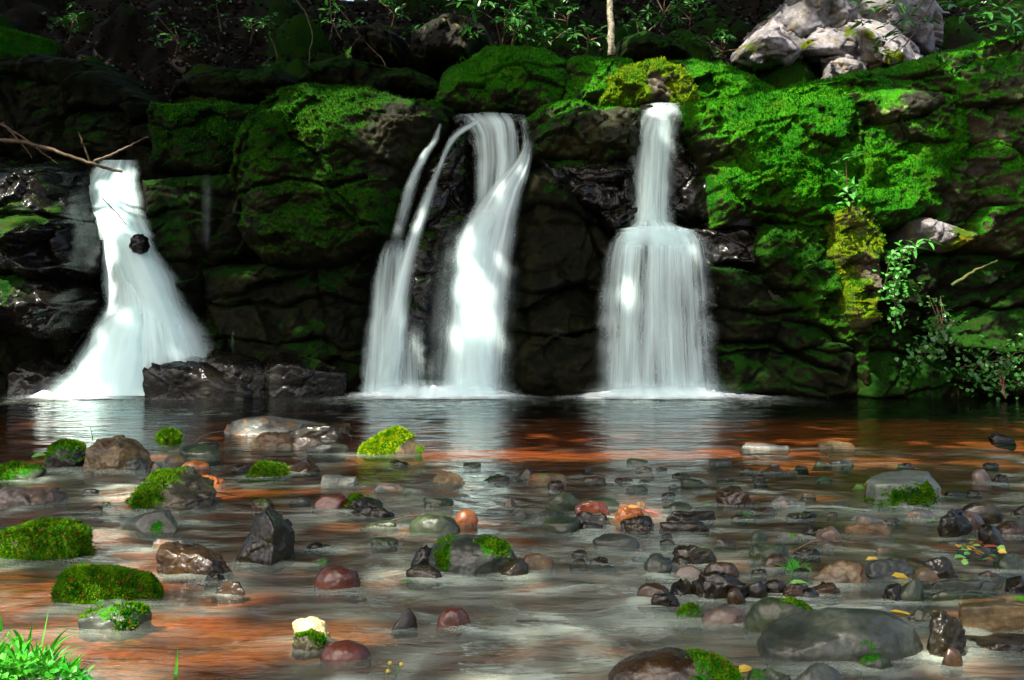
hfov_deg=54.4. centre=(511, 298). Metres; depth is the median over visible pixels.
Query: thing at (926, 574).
stone
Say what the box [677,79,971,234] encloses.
rock outcrop
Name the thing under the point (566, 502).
stone
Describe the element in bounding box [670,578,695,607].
stone
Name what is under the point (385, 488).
stone
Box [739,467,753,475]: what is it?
pebble
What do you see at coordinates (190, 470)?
stone
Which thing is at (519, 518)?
pebble
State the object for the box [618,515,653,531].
stone
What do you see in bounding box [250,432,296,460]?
stone
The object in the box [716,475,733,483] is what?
pebble
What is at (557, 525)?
stone
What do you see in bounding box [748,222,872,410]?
rock outcrop
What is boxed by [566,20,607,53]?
woodland plant
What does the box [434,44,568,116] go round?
mossy boulder
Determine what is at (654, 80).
mossy boulder
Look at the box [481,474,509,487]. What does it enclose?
pebble
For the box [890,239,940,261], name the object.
fern clump
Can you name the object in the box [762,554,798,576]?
stone
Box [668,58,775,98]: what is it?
mossy boulder
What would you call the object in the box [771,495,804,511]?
stone
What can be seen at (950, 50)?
woodland plant
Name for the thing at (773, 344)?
rock outcrop
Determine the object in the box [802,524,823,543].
stone
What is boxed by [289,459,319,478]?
stone
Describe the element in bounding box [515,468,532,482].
pebble
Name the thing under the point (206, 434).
twig
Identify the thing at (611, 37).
birch tree
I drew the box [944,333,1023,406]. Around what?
leafy fringe
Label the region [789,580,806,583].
fallen leaf
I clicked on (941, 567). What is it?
stone
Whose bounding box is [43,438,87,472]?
stone
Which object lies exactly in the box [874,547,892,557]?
pebble
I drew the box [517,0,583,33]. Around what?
woodland plant
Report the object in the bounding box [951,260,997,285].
root
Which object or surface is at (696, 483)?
pebble
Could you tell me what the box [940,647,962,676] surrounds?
pebble
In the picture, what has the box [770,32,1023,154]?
rock outcrop
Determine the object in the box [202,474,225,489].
stone
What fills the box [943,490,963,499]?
pebble
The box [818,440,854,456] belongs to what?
stone
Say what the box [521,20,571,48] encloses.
woodland plant
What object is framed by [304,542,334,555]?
pebble
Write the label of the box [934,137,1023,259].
rock outcrop
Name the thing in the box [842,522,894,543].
stone
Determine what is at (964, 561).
fallen leaf
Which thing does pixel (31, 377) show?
wet rock
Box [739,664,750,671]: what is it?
fallen leaf
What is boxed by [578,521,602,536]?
stone
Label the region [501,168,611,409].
rock outcrop
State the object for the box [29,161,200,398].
waterfall
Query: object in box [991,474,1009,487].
pebble
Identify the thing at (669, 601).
stone
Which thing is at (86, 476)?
pebble
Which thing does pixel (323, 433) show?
stone
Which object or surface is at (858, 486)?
fallen leaf
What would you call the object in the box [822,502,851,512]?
pebble
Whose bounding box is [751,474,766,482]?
pebble
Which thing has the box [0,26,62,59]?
mossy boulder
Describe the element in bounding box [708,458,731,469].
pebble
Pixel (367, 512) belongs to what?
stone
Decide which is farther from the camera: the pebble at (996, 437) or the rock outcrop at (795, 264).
the rock outcrop at (795, 264)
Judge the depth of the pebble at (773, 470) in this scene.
5.18 m
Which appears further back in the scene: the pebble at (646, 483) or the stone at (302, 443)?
the stone at (302, 443)
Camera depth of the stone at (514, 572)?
3.24 m
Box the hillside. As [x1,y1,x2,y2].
[0,0,1023,388]
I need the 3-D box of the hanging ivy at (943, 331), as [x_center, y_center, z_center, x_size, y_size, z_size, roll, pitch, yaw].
[3.794,0.189,8.793,0.326,0.436,0.238,0,0,0]
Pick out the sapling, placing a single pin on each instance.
(227, 2)
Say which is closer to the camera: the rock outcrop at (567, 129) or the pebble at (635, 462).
the pebble at (635, 462)
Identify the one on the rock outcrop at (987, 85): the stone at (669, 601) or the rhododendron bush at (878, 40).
the rhododendron bush at (878, 40)
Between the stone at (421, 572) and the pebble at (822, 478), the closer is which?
the stone at (421, 572)
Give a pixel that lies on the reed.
(176, 672)
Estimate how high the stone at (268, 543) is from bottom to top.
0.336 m
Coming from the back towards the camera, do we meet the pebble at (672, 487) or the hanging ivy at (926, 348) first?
the hanging ivy at (926, 348)
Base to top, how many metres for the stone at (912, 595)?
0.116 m
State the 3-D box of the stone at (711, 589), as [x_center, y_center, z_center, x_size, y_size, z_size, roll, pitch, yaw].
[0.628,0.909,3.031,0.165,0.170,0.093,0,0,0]
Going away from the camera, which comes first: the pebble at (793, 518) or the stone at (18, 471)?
the pebble at (793, 518)
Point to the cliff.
(137, 156)
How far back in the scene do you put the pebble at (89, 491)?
4.62 m
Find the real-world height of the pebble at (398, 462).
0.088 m
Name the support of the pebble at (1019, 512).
on the stream bed
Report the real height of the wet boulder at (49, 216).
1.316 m
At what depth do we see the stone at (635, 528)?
3.88 m
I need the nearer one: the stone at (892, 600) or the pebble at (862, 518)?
the stone at (892, 600)
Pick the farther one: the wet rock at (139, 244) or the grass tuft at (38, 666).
the wet rock at (139, 244)
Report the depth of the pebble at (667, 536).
3.74 m
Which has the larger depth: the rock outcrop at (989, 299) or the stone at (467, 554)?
the rock outcrop at (989, 299)
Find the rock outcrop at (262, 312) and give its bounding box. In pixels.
[194,254,381,405]
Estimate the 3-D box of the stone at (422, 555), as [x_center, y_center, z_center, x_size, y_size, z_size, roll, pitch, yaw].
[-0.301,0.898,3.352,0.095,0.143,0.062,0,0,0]
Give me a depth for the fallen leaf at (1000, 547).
3.49 m
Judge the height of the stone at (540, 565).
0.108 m
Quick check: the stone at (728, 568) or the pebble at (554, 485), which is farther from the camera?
the pebble at (554, 485)
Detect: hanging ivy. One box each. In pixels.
[873,240,921,332]
[894,311,969,372]
[926,296,962,342]
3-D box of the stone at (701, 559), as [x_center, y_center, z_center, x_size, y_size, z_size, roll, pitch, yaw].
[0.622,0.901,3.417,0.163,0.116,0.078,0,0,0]
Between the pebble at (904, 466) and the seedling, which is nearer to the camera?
the pebble at (904, 466)
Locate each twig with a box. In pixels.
[102,198,125,224]
[195,431,222,442]
[392,511,420,520]
[642,509,666,515]
[792,536,862,551]
[998,369,1006,397]
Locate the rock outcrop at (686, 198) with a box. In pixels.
[634,102,708,228]
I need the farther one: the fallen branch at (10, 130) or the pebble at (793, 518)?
the fallen branch at (10, 130)
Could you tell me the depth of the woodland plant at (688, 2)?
11.80 m
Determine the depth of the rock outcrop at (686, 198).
9.59 m
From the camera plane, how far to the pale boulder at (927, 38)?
11.29 m
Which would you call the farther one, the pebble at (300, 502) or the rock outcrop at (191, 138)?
the rock outcrop at (191, 138)
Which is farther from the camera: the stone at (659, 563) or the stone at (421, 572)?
the stone at (659, 563)
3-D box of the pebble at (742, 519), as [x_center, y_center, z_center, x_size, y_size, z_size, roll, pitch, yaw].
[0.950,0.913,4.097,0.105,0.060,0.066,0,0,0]
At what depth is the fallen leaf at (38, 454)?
5.72 m
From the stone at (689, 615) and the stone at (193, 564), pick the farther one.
the stone at (193, 564)
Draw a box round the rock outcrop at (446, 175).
[382,136,472,411]
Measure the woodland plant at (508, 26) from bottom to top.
0.417 m
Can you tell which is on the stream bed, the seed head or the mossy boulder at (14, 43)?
the seed head
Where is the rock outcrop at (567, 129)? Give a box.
[521,99,642,164]
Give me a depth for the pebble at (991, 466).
5.37 m
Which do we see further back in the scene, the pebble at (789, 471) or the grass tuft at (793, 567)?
the pebble at (789, 471)
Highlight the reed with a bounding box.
[165,648,177,679]
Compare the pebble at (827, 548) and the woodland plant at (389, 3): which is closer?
the pebble at (827, 548)
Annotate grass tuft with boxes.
[0,610,94,679]
[769,557,816,571]
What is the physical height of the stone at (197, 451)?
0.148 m
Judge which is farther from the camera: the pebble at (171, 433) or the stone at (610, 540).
the pebble at (171, 433)
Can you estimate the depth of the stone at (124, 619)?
2.73 m
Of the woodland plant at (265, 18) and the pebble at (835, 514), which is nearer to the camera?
the pebble at (835, 514)
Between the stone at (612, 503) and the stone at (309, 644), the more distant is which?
the stone at (612, 503)
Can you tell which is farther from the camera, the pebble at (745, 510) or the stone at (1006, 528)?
the pebble at (745, 510)
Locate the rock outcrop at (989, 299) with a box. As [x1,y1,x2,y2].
[819,241,1023,416]
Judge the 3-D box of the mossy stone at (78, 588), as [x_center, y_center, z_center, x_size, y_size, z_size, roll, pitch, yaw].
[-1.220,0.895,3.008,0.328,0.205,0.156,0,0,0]
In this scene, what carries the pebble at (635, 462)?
on the stream bed
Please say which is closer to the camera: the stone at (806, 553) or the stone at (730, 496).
the stone at (806, 553)
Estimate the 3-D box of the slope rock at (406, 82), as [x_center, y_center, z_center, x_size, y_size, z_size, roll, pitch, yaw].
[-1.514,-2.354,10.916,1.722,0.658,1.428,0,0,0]
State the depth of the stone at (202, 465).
5.32 m
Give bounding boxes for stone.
[0,460,46,485]
[0,486,68,510]
[0,516,96,570]
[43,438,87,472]
[50,562,164,614]
[77,595,155,641]
[81,435,154,476]
[119,509,177,539]
[123,466,221,514]
[124,457,147,475]
[151,538,193,553]
[156,541,233,586]
[177,466,197,474]
[179,443,220,466]
[182,460,209,474]
[196,440,219,449]
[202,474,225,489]
[211,579,244,604]
[224,416,326,456]
[233,507,294,573]
[245,460,290,484]
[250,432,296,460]
[288,423,352,443]
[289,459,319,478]
[291,627,326,660]
[292,437,324,460]
[292,616,331,648]
[306,443,348,462]
[312,493,348,514]
[314,565,360,597]
[320,475,358,490]
[320,640,371,671]
[341,492,382,515]
[350,506,395,521]
[356,425,424,461]
[373,482,410,495]
[406,565,443,589]
[409,514,459,538]
[411,545,431,566]
[423,496,453,512]
[428,532,516,583]
[431,470,464,490]
[436,606,471,639]
[500,557,528,585]
[521,510,566,526]
[523,553,554,578]
[527,473,565,488]
[542,515,580,538]
[548,493,580,516]
[574,501,610,519]
[576,511,610,527]
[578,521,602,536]
[581,497,619,512]
[592,533,639,555]
[608,647,743,679]
[615,506,643,528]
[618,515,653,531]
[621,523,649,537]
[635,583,669,611]
[644,553,671,584]
[651,592,679,618]
[658,521,709,537]
[666,510,715,525]
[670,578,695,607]
[672,545,716,572]
[674,566,702,583]
[675,602,702,633]
[692,570,747,610]
[701,606,746,636]
[704,562,738,578]
[715,485,755,508]
[739,443,789,458]
[745,595,813,643]
[746,668,791,679]
[748,542,788,568]
[757,607,922,676]
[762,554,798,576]
[764,579,786,597]
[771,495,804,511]
[783,583,808,600]
[793,547,820,562]
[796,662,841,679]
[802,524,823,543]
[812,560,869,595]
[812,582,844,604]
[815,526,842,546]
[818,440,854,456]
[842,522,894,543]
[858,653,891,679]
[863,470,940,512]
[863,558,914,590]
[882,583,905,610]
[900,577,924,610]
[900,617,916,631]
[908,609,932,633]
[911,567,938,583]
[922,556,957,580]
[924,590,993,609]
[926,610,966,666]
[930,578,997,595]
[937,509,972,544]
[958,595,1023,633]
[961,502,1003,526]
[963,511,984,537]
[964,632,1023,660]
[992,553,1023,581]
[996,521,1023,541]
[1004,575,1023,595]
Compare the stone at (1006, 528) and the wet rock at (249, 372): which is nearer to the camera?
the stone at (1006, 528)
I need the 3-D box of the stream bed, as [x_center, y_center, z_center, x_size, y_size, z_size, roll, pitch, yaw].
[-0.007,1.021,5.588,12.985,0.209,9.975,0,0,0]
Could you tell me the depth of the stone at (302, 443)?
5.99 m
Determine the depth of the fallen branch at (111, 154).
9.30 m
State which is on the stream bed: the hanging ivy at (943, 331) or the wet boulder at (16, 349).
the wet boulder at (16, 349)
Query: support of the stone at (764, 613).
on the stream bed
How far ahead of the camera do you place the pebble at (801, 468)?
5.29 m
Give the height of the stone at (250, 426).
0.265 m
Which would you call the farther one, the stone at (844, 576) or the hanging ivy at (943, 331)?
the hanging ivy at (943, 331)
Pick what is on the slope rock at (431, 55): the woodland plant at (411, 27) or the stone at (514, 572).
the woodland plant at (411, 27)
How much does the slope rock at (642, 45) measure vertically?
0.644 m
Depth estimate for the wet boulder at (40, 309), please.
8.92 m
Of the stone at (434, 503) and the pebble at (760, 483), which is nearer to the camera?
the stone at (434, 503)
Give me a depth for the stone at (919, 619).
2.77 m
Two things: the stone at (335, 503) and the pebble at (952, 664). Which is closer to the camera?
the pebble at (952, 664)
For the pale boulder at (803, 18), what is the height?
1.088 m
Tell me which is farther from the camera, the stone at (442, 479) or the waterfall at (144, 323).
the waterfall at (144, 323)
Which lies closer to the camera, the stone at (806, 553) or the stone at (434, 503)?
the stone at (806, 553)
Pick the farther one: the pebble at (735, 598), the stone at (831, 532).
the stone at (831, 532)
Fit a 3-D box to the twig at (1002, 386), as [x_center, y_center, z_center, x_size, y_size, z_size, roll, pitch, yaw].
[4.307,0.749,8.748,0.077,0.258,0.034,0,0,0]
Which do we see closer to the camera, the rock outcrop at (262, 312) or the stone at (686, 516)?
the stone at (686, 516)
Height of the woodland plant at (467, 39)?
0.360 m
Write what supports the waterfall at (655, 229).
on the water
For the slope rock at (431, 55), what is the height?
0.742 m
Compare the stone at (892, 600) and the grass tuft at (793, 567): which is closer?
the stone at (892, 600)
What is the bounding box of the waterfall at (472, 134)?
[441,111,530,410]
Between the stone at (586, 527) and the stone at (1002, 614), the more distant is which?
the stone at (586, 527)
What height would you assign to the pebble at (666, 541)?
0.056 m
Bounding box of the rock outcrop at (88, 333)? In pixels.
[52,280,198,414]
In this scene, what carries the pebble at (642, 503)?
on the stream bed
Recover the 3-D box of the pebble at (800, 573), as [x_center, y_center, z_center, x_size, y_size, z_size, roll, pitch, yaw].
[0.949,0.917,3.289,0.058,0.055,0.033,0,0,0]
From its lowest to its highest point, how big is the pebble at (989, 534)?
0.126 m
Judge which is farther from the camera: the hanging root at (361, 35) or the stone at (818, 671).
the hanging root at (361, 35)
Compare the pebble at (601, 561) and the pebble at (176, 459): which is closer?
the pebble at (601, 561)
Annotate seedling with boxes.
[831,151,867,211]
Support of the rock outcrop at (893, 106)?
on the cliff
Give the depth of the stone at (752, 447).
5.98 m
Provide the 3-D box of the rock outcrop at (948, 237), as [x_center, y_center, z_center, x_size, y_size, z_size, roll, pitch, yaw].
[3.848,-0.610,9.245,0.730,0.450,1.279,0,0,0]
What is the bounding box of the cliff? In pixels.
[0,113,810,410]
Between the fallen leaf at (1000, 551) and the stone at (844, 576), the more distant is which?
the fallen leaf at (1000, 551)
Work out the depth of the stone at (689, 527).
3.86 m
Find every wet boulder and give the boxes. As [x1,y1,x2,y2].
[0,157,103,282]
[0,274,108,339]
[0,332,86,405]
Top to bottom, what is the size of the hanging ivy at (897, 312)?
0.834 m
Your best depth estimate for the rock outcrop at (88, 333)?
9.65 m
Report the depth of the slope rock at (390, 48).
11.03 m
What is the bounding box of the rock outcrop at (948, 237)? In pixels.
[884,216,978,253]
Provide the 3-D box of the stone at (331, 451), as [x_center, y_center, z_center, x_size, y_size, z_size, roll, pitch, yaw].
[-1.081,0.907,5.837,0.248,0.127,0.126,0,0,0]
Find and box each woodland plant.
[48,2,84,42]
[146,11,204,53]
[212,12,277,42]
[311,0,368,37]
[373,0,410,27]
[383,23,429,35]
[451,29,484,61]
[489,8,531,44]
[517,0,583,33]
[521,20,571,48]
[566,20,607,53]
[638,0,683,26]
[668,0,717,29]
[688,28,736,59]
[934,48,974,72]
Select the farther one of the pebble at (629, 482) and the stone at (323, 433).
the stone at (323, 433)
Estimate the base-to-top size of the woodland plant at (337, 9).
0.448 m
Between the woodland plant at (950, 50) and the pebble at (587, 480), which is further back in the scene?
the woodland plant at (950, 50)
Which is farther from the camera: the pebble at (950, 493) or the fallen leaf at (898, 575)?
the pebble at (950, 493)
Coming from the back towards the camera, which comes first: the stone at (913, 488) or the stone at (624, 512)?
the stone at (913, 488)
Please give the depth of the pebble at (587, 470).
5.23 m
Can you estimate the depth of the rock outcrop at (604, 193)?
9.41 m
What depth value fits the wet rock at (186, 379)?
8.87 m
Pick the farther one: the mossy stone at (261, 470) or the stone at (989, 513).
the mossy stone at (261, 470)
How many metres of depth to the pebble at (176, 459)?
5.44 m
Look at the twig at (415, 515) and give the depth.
4.00 m
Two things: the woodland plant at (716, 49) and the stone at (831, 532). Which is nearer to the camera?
the stone at (831, 532)
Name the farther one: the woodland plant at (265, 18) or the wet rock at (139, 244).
the woodland plant at (265, 18)
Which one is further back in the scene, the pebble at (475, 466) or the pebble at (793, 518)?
the pebble at (475, 466)
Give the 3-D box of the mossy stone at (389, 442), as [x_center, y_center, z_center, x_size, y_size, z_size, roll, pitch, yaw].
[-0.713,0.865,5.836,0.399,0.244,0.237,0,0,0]
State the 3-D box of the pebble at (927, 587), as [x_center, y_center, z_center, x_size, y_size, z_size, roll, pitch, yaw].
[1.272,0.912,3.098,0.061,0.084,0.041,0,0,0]
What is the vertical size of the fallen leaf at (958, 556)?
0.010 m
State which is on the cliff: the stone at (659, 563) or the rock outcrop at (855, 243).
the rock outcrop at (855, 243)
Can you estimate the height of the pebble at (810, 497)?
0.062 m
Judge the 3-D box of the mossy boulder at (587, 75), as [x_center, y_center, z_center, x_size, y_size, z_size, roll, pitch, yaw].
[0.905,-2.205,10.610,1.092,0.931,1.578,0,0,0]
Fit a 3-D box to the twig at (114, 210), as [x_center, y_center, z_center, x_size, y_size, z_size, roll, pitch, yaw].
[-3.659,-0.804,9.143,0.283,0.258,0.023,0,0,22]
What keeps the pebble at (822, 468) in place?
on the stream bed
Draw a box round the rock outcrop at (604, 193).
[531,158,637,237]
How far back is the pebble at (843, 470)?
5.29 m
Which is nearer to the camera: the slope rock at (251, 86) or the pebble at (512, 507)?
the pebble at (512, 507)
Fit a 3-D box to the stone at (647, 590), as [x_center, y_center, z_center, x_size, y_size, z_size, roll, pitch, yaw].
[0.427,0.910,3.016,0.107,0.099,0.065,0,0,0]
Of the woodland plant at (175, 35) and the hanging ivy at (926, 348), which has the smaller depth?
the hanging ivy at (926, 348)
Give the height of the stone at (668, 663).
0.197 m
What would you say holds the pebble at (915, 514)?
on the stream bed
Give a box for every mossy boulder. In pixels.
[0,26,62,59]
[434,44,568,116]
[562,54,633,105]
[596,56,700,107]
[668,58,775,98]
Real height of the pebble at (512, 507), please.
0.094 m
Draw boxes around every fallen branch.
[0,122,57,163]
[0,132,122,172]
[92,137,147,161]
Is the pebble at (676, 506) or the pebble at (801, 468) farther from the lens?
the pebble at (801, 468)
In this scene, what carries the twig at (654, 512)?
on the water
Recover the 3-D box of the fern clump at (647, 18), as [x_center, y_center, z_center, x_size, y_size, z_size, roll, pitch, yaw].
[1.556,-3.173,11.409,0.736,0.436,0.214,0,0,0]
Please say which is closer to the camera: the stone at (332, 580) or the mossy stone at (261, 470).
the stone at (332, 580)
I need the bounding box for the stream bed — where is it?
[0,407,1023,679]
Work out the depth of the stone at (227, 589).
3.05 m
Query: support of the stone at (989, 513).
on the stream bed
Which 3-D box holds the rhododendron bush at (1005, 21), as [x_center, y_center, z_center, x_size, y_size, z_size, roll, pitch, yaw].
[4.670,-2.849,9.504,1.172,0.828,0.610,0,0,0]
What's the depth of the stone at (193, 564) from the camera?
3.26 m
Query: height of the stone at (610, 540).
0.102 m
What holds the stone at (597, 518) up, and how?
on the stream bed
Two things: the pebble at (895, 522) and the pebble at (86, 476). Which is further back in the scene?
the pebble at (86, 476)
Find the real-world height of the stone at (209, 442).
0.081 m
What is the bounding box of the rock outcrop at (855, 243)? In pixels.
[822,203,886,328]
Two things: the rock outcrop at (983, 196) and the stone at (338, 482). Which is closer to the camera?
the stone at (338, 482)
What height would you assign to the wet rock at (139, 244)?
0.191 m
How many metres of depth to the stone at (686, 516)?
4.04 m
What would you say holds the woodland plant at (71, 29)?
on the hillside
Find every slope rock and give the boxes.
[0,53,164,162]
[170,67,298,104]
[298,56,438,100]
[351,22,409,67]
[408,13,492,78]
[607,29,691,62]
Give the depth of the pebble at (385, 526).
3.93 m
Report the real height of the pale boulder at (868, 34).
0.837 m
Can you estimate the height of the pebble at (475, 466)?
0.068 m
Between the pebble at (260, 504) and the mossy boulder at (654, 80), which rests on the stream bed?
the pebble at (260, 504)
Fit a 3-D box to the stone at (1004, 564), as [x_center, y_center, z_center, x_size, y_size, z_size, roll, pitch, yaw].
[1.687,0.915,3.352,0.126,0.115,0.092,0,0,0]
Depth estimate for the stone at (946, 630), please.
2.52 m
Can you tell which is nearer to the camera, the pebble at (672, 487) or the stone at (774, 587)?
the stone at (774, 587)
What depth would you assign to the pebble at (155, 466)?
5.13 m
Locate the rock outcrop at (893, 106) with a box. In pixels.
[846,89,945,125]
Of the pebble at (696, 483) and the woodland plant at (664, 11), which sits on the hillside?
the woodland plant at (664, 11)
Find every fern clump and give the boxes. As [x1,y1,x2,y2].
[617,4,678,32]
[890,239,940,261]
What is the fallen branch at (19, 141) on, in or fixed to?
on the wet boulder at (49, 216)
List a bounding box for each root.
[296,0,312,63]
[330,1,340,38]
[341,10,385,65]
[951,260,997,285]
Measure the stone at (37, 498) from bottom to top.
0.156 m
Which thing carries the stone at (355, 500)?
on the stream bed
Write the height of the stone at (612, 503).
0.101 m
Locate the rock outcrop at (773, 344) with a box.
[705,263,858,410]
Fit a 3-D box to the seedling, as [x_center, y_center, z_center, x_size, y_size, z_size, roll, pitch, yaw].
[2.982,-1.033,8.741,0.356,0.522,0.281,0,0,-40]
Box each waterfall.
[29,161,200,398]
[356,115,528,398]
[370,121,476,391]
[441,111,530,410]
[583,107,761,398]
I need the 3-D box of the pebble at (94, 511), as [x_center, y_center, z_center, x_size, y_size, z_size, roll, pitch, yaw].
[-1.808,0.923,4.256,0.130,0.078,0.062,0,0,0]
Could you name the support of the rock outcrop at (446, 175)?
on the stream bed
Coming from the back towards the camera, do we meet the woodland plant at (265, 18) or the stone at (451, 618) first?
the woodland plant at (265, 18)
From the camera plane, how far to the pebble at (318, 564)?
3.41 m
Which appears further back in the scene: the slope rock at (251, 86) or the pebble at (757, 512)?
the slope rock at (251, 86)
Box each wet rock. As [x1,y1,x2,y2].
[6,356,79,415]
[129,234,149,254]
[142,356,252,416]
[202,349,266,414]
[264,352,346,412]
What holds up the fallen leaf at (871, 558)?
on the water
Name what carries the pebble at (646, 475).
on the stream bed
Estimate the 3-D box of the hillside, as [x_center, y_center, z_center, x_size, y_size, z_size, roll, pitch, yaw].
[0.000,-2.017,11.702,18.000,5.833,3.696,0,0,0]
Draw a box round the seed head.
[385,661,402,679]
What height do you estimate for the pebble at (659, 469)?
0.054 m
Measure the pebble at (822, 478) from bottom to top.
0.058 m
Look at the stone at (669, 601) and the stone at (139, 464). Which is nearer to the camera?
the stone at (669, 601)
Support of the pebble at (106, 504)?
on the stream bed
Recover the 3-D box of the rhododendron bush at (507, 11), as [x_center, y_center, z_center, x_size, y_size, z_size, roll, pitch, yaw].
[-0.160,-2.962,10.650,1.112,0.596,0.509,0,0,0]
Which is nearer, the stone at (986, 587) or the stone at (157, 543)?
the stone at (986, 587)
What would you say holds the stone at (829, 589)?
on the stream bed
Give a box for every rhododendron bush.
[446,0,545,45]
[849,0,940,58]
[932,0,1023,38]
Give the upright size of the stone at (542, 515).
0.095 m
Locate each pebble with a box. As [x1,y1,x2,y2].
[72,505,103,516]
[82,488,99,498]
[83,471,93,478]
[100,502,111,508]
[150,463,161,473]
[154,426,183,448]
[161,454,186,468]
[203,574,224,591]
[232,464,248,475]
[251,498,274,516]
[288,497,310,507]
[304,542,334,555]
[306,557,329,570]
[359,519,397,533]
[371,537,397,551]
[384,460,410,470]
[390,609,417,638]
[455,509,477,530]
[462,462,481,471]
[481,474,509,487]
[503,497,517,513]
[512,511,526,521]
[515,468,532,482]
[547,480,563,494]
[569,559,587,572]
[571,550,589,562]
[582,468,592,475]
[583,476,606,486]
[589,556,616,571]
[612,477,633,486]
[625,485,648,494]
[626,458,649,467]
[631,548,648,561]
[634,466,652,473]
[635,501,648,508]
[638,472,654,479]
[638,479,650,486]
[655,467,667,474]
[659,539,675,551]
[661,492,677,502]
[661,501,694,514]
[661,533,672,540]
[668,484,679,491]
[671,472,689,482]
[680,477,707,490]
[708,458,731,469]
[714,537,735,549]
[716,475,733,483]
[727,587,746,613]
[730,513,755,525]
[736,507,752,515]
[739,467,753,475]
[746,581,767,609]
[749,531,767,545]
[750,569,766,581]
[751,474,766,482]
[753,507,776,518]
[754,481,767,489]
[761,467,785,477]
[778,532,800,544]
[785,469,797,478]
[785,511,816,524]
[790,567,808,581]
[794,465,808,474]
[800,492,815,501]
[801,587,820,609]
[812,461,830,470]
[815,475,831,484]
[817,543,833,555]
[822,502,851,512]
[827,512,837,521]
[829,459,853,470]
[840,466,850,473]
[847,513,884,524]
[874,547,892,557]
[884,518,900,528]
[896,463,914,469]
[906,509,934,523]
[921,581,931,596]
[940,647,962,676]
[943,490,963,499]
[956,544,971,557]
[964,489,982,499]
[971,469,991,486]
[971,546,990,561]
[976,571,1003,589]
[978,524,1005,555]
[983,462,998,470]
[988,433,1016,450]
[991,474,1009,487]
[1014,505,1023,521]
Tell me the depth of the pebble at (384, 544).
3.66 m
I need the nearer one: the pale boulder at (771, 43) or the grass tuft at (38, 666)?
the grass tuft at (38, 666)
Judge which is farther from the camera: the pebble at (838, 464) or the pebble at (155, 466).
the pebble at (838, 464)
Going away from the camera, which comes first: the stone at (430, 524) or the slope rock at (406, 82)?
the stone at (430, 524)
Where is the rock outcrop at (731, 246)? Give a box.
[581,223,757,410]
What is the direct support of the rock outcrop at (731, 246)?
on the stream bed
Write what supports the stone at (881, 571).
on the stream bed
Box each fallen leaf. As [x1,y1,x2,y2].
[31,452,45,457]
[628,505,642,508]
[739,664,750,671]
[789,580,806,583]
[852,484,864,490]
[866,556,878,559]
[887,609,909,614]
[892,572,908,578]
[954,555,965,558]
[961,559,967,564]
[997,545,1005,549]
[998,549,1006,553]
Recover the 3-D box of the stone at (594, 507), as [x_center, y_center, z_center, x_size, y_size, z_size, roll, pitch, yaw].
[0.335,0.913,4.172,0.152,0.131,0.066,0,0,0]
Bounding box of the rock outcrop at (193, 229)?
[142,173,257,321]
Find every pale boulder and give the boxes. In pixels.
[730,10,805,73]
[759,0,865,36]
[800,16,857,64]
[819,53,867,79]
[847,19,922,70]
[858,0,949,56]
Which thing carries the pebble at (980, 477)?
on the stream bed
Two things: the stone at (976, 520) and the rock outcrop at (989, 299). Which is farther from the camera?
the rock outcrop at (989, 299)
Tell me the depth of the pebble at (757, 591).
3.00 m
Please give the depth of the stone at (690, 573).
3.24 m
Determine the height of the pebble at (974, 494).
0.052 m
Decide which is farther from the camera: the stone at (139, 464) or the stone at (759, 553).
the stone at (139, 464)
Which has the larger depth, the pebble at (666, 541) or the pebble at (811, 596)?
the pebble at (666, 541)
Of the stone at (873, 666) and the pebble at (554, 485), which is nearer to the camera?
the stone at (873, 666)
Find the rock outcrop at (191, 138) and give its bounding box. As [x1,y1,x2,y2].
[147,100,260,175]
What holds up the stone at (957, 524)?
on the stream bed
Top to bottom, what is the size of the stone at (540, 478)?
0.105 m
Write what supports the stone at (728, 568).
on the stream bed
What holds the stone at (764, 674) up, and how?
on the stream bed
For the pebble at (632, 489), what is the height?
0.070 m
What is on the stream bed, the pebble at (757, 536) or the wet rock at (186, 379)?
the pebble at (757, 536)
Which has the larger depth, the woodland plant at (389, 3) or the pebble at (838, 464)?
the woodland plant at (389, 3)
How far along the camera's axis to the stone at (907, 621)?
2.71 m
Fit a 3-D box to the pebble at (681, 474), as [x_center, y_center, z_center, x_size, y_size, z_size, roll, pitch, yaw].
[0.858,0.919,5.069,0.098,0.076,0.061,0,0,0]
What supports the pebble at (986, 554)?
on the stream bed
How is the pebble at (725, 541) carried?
on the stream bed
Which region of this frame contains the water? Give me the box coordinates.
[0,389,1023,679]
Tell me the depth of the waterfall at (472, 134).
9.65 m
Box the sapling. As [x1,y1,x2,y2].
[201,0,288,58]
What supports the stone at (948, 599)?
on the stream bed
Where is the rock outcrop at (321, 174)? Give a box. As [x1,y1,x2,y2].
[228,82,454,269]
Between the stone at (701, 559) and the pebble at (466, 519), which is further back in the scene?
the pebble at (466, 519)
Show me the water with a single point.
(684, 427)
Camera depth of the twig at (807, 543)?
3.50 m
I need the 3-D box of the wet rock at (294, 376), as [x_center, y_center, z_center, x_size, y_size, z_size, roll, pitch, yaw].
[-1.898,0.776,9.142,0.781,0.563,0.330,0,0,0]
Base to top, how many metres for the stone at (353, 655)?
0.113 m
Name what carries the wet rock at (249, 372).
on the stream bed
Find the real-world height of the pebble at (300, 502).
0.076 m
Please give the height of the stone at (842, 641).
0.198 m
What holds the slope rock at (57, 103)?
on the hillside
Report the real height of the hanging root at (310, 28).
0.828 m
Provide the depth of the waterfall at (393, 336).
9.05 m
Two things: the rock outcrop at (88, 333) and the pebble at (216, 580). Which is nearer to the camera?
the pebble at (216, 580)
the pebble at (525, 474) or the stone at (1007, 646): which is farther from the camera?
the pebble at (525, 474)
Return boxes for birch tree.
[607,0,615,55]
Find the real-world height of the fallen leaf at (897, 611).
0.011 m

